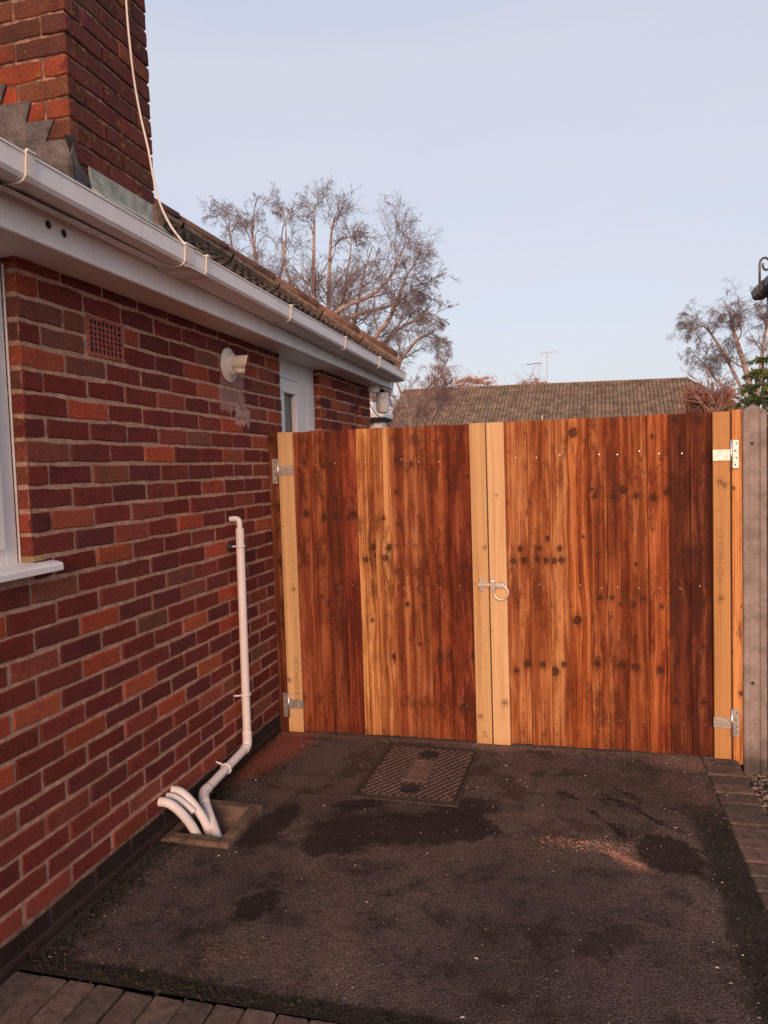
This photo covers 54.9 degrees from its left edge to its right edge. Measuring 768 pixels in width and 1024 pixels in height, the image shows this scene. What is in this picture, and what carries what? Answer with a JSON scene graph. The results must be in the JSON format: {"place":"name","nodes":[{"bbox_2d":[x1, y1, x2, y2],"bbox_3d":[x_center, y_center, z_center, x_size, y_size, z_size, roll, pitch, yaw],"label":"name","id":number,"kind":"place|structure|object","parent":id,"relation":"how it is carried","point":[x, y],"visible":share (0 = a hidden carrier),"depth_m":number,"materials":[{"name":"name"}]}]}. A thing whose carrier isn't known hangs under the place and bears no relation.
{"place":"outdoors","nodes":[
{"label":"outdoors","id":0,"kind":"place"},
{"bbox_2d":[49,486,489,1023],"bbox_3d":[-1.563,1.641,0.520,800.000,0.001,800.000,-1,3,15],"label":"ground","id":1,"kind":"structure","parent":0,"point":[152,993],"depth_m":2.31,"materials":[{"name":"soil"}]},
{"bbox_2d":[0,0,405,985],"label":"brick bungalow","id":2,"kind":"object","parent":1,"relation":"on","point":[136,428],"visible":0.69,"depth_m":2.77,"materials":[{"name":"brick"},{"name":"tile"},{"name":"white plastic"}]},
{"bbox_2d":[0,263,63,582],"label":"window","id":3,"kind":"structure","parent":2,"relation":"in","point":[11,569],"depth_m":2.30,"materials":[{"name":"white plastic"}]},
{"bbox_2d":[125,0,184,242],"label":"aerial cable","id":4,"kind":"object","parent":2,"relation":"attached to","point":[146,141],"visible":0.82,"depth_m":3.04,"materials":[{"name":"beige plastic"}]},
{"bbox_2d":[157,797,200,834],"bbox_3d":[-0.836,1.279,3.026,0.198,0.235,0.061,-2,3,-9],"label":"overflow pipe","id":5,"kind":"object","parent":2,"relation":"attached to","point":[181,813],"visible":0.84,"depth_m":3.00,"materials":[{"name":"plastic"}]},
{"bbox_2d":[166,793,195,813],"bbox_3d":[-0.850,1.209,3.064,0.140,0.088,0.030,-1,3,6],"label":"overflow pipe","id":6,"kind":"object","parent":2,"relation":"attached to","point":[185,804],"visible":0.88,"depth_m":3.05,"materials":[{"name":"plastic"}]},
{"bbox_2d":[170,786,210,835],"bbox_3d":[-0.804,1.271,3.096,0.209,0.239,0.043,-1,3,12],"label":"overflow pipe","id":7,"kind":"object","parent":2,"relation":"attached to","point":[200,814],"visible":0.78,"depth_m":3.08,"materials":[{"name":"plastic"}]},
{"bbox_2d":[198,516,251,836],"bbox_3d":[-0.752,0.698,3.346,0.159,1.316,0.731,-2,3,1],"label":"waste pipe","id":8,"kind":"object","parent":2,"relation":"attached to","point":[219,775],"visible":0.98,"depth_m":3.64,"materials":[{"name":"plastic"}]},
{"bbox_2d":[220,348,247,382],"bbox_3d":[-0.716,-0.728,3.646,0.121,0.170,0.170,-1,3,15],"label":"flue terminal","id":9,"kind":"object","parent":2,"relation":"attached to","point":[232,365],"visible":1,"depth_m":3.62,"materials":[{"name":"beige plastic"}]},
{"bbox_2d":[268,431,288,730],"bbox_3d":[-0.590,0.407,4.211,0.060,1.728,0.075,-1,3,15],"label":"gate post","id":10,"kind":"object","parent":2,"relation":"attached to","point":[278,571],"visible":0.66,"depth_m":4.17,"materials":[{"name":"brown wood"}]},
{"bbox_2d":[272,423,492,743],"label":"gate","id":11,"kind":"structure","parent":10,"relation":"attached to","point":[385,548],"depth_m":4.01,"materials":[{"name":"wood"}]},
{"bbox_2d":[279,358,314,431],"bbox_3d":[-0.556,0.128,4.718,0.072,2.142,0.696,-1,3,15],"label":"door","id":12,"kind":"structure","parent":2,"relation":"in","point":[296,381],"depth_m":4.66,"materials":[{"name":"white plastic"}]},
{"bbox_2d":[367,385,388,412],"bbox_3d":[-0.045,-0.940,6.183,0.112,0.216,0.278,0,4,23],"label":"outdoor lamp","id":13,"kind":"object","parent":2,"relation":"hanging from","point":[382,401],"visible":0.96,"depth_m":6.21,"materials":[{"name":"white plastic"}]},
{"bbox_2d":[370,405,390,427],"bbox_3d":[0.128,0.042,6.650,0.052,2.044,0.941,0,4,32],"label":"trailing cable","id":14,"kind":"object","parent":2,"relation":"attached to","point":[381,418],"visible":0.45,"depth_m":6.40,"materials":[{"name":"black plastic"}]},
{"bbox_2d":[196,181,304,289],"bbox_3d":[-3.842,-6.589,22.165,2.662,6.221,4.035,-4,4,-34],"label":"birch tree","id":15,"kind":"object","parent":1,"relation":"on","point":[256,256],"visible":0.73,"depth_m":21.99,"materials":[{"name":"brown plant"}]},
{"bbox_2d":[259,175,377,329],"bbox_3d":[-1.932,-6.036,21.127,4.321,6.995,3.911,-1,3,15],"label":"birch tree","id":16,"kind":"object","parent":1,"relation":"on","point":[312,275],"visible":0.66,"depth_m":20.71,"materials":[{"name":"brown plant"}]},
{"bbox_2d":[370,402,392,427],"bbox_3d":[-0.146,-0.208,9.193,0.480,2.300,0.500,-1,3,15],"label":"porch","id":17,"kind":"object","parent":1,"relation":"on","point":[377,421],"visible":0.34,"depth_m":8.97,"materials":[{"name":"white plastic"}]},
{"bbox_2d":[0,755,767,1023],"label":"block paving","id":18,"kind":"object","parent":1,"relation":"on","point":[30,999],"visible":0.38,"depth_m":2.10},
{"bbox_2d":[312,190,461,398],"bbox_3d":[-0.252,-5.074,19.051,5.156,6.116,3.454,1,5,42],"label":"spreading tree","id":19,"kind":"object","parent":1,"relation":"on","point":[399,299],"visible":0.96,"depth_m":18.62,"materials":[{"name":"brown plant"}]},
{"bbox_2d":[369,348,469,427],"bbox_3d":[0.857,-2.372,16.401,2.593,2.502,2.334,0,4,30],"label":"bare tree","id":20,"kind":"object","parent":1,"relation":"on","point":[437,380],"visible":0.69,"depth_m":16.16,"materials":[{"name":"brown plant"}]},
{"bbox_2d":[453,369,504,386],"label":"autumn tree","id":21,"kind":"object","parent":1,"relation":"on","point":[476,381],"visible":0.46,"depth_m":77.12,"materials":[{"name":"red plant"}]},
{"bbox_2d":[514,364,545,383],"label":"autumn tree","id":22,"kind":"object","parent":1,"relation":"on","point":[530,382],"visible":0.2,"depth_m":77.43,"materials":[{"name":"red plant"}]},
{"bbox_2d":[389,377,745,458],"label":"bungalow","id":23,"kind":"object","parent":1,"relation":"on","point":[555,401],"visible":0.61,"depth_m":58.61,"materials":[{"name":"tile"}]},
{"bbox_2d":[526,351,556,382],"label":"roof aerial","id":24,"kind":"object","parent":23,"relation":"attached to","point":[541,363],"visible":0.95,"depth_m":61.79,"materials":[{"name":"metal"}]},
{"bbox_2d":[669,366,744,413],"bbox_3d":[7.338,-1.518,16.628,1.900,3.576,2.073,-1,3,15],"label":"autumn shrub","id":25,"kind":"object","parent":1,"relation":"on","point":[710,399],"visible":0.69,"depth_m":16.25,"materials":[{"name":"brown plant"}]},
{"bbox_2d":[665,277,767,405],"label":"birch tree","id":26,"kind":"object","parent":1,"relation":"on","point":[734,326],"visible":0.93,"depth_m":23.92,"materials":[{"name":"brown plant"}]},
{"bbox_2d":[723,340,767,426],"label":"conifer","id":27,"kind":"object","parent":1,"relation":"on","point":[754,398],"visible":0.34,"depth_m":8.57,"materials":[{"name":"green plant"}]},
{"bbox_2d":[19,611,767,1023],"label":"driveway","id":28,"kind":"structure","parent":0,"point":[339,937],"depth_m":2.52,"materials":[{"name":"black asphalt"}]},
{"bbox_2d":[161,799,262,848],"bbox_3d":[-0.715,1.372,3.121,0.300,0.158,0.340,-1,3,15],"label":"drain gully","id":29,"kind":"object","parent":28,"relation":"in","point":[242,816],"visible":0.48,"depth_m":3.11,"materials":[{"name":"concrete"}]},
{"bbox_2d":[237,732,308,777],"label":"brick crumbs","id":30,"kind":"object","parent":28,"relation":"on","point":[269,753],"visible":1,"depth_m":3.89,"materials":[{"name":"red brick"}]},
{"bbox_2d":[27,786,767,1023],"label":"moss tufts","id":31,"kind":"object","parent":28,"relation":"on","point":[388,1019],"visible":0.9,"depth_m":2.24,"materials":[{"name":"green plant"}]},
{"bbox_2d":[41,737,760,1023],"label":"scattered chips","id":32,"kind":"object","parent":28,"relation":"on","point":[518,865],"visible":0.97,"depth_m":2.85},
{"bbox_2d":[350,743,480,807],"bbox_3d":[0.175,1.269,3.587,0.494,0.031,0.649,-1,4,16],"label":"manhole cover","id":33,"kind":"object","parent":28,"relation":"on","point":[427,775],"visible":0.98,"depth_m":3.53,"materials":[{"name":"metal"}]},
{"bbox_2d":[540,753,723,869],"bbox_3d":[1.214,1.250,3.208,1.393,0.002,0.473,-5,5,-45],"label":"sawdust","id":34,"kind":"object","parent":28,"relation":"on","point":[625,858],"visible":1,"depth_m":2.83},
{"bbox_2d":[144,0,767,417],"label":"sky","id":35,"kind":"structure","parent":0,"point":[590,171],"materials":[{"name":"blue"}]},
{"bbox_2d":[745,771,767,815],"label":"verge","id":36,"kind":"structure","parent":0,"point":[765,786],"depth_m":3.48,"materials":[{"name":"beige gravel"}]},
{"bbox_2d":[740,404,766,775],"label":"concrete post","id":37,"kind":"object","parent":36,"relation":"on","point":[754,513],"visible":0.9,"depth_m":3.55,"materials":[{"name":"grey concrete"}]},
{"bbox_2d":[729,409,742,764],"bbox_3d":[1.714,0.372,3.596,0.044,1.728,0.070,-1,3,15],"label":"hanging batten","id":38,"kind":"object","parent":37,"relation":"attached to","point":[736,584],"visible":0.74,"depth_m":3.57,"materials":[{"name":"orange wood"}]},
{"bbox_2d":[477,411,739,758],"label":"gate","id":39,"kind":"structure","parent":38,"relation":"attached to","point":[609,584],"depth_m":3.72,"materials":[{"name":"wood"}]},
{"bbox_2d":[751,256,767,316],"bbox_3d":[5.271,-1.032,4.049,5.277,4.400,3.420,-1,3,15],"label":"lantern","id":40,"kind":"object","parent":36,"relation":"on","point":[759,291],"visible":1,"depth_m":6.17,"materials":[{"name":"metal"}]},
{"bbox_2d":[767,427,767,770],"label":"side fence","id":41,"kind":"object","parent":36,"relation":"on","point":[767,598],"depth_m":3.60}
]}

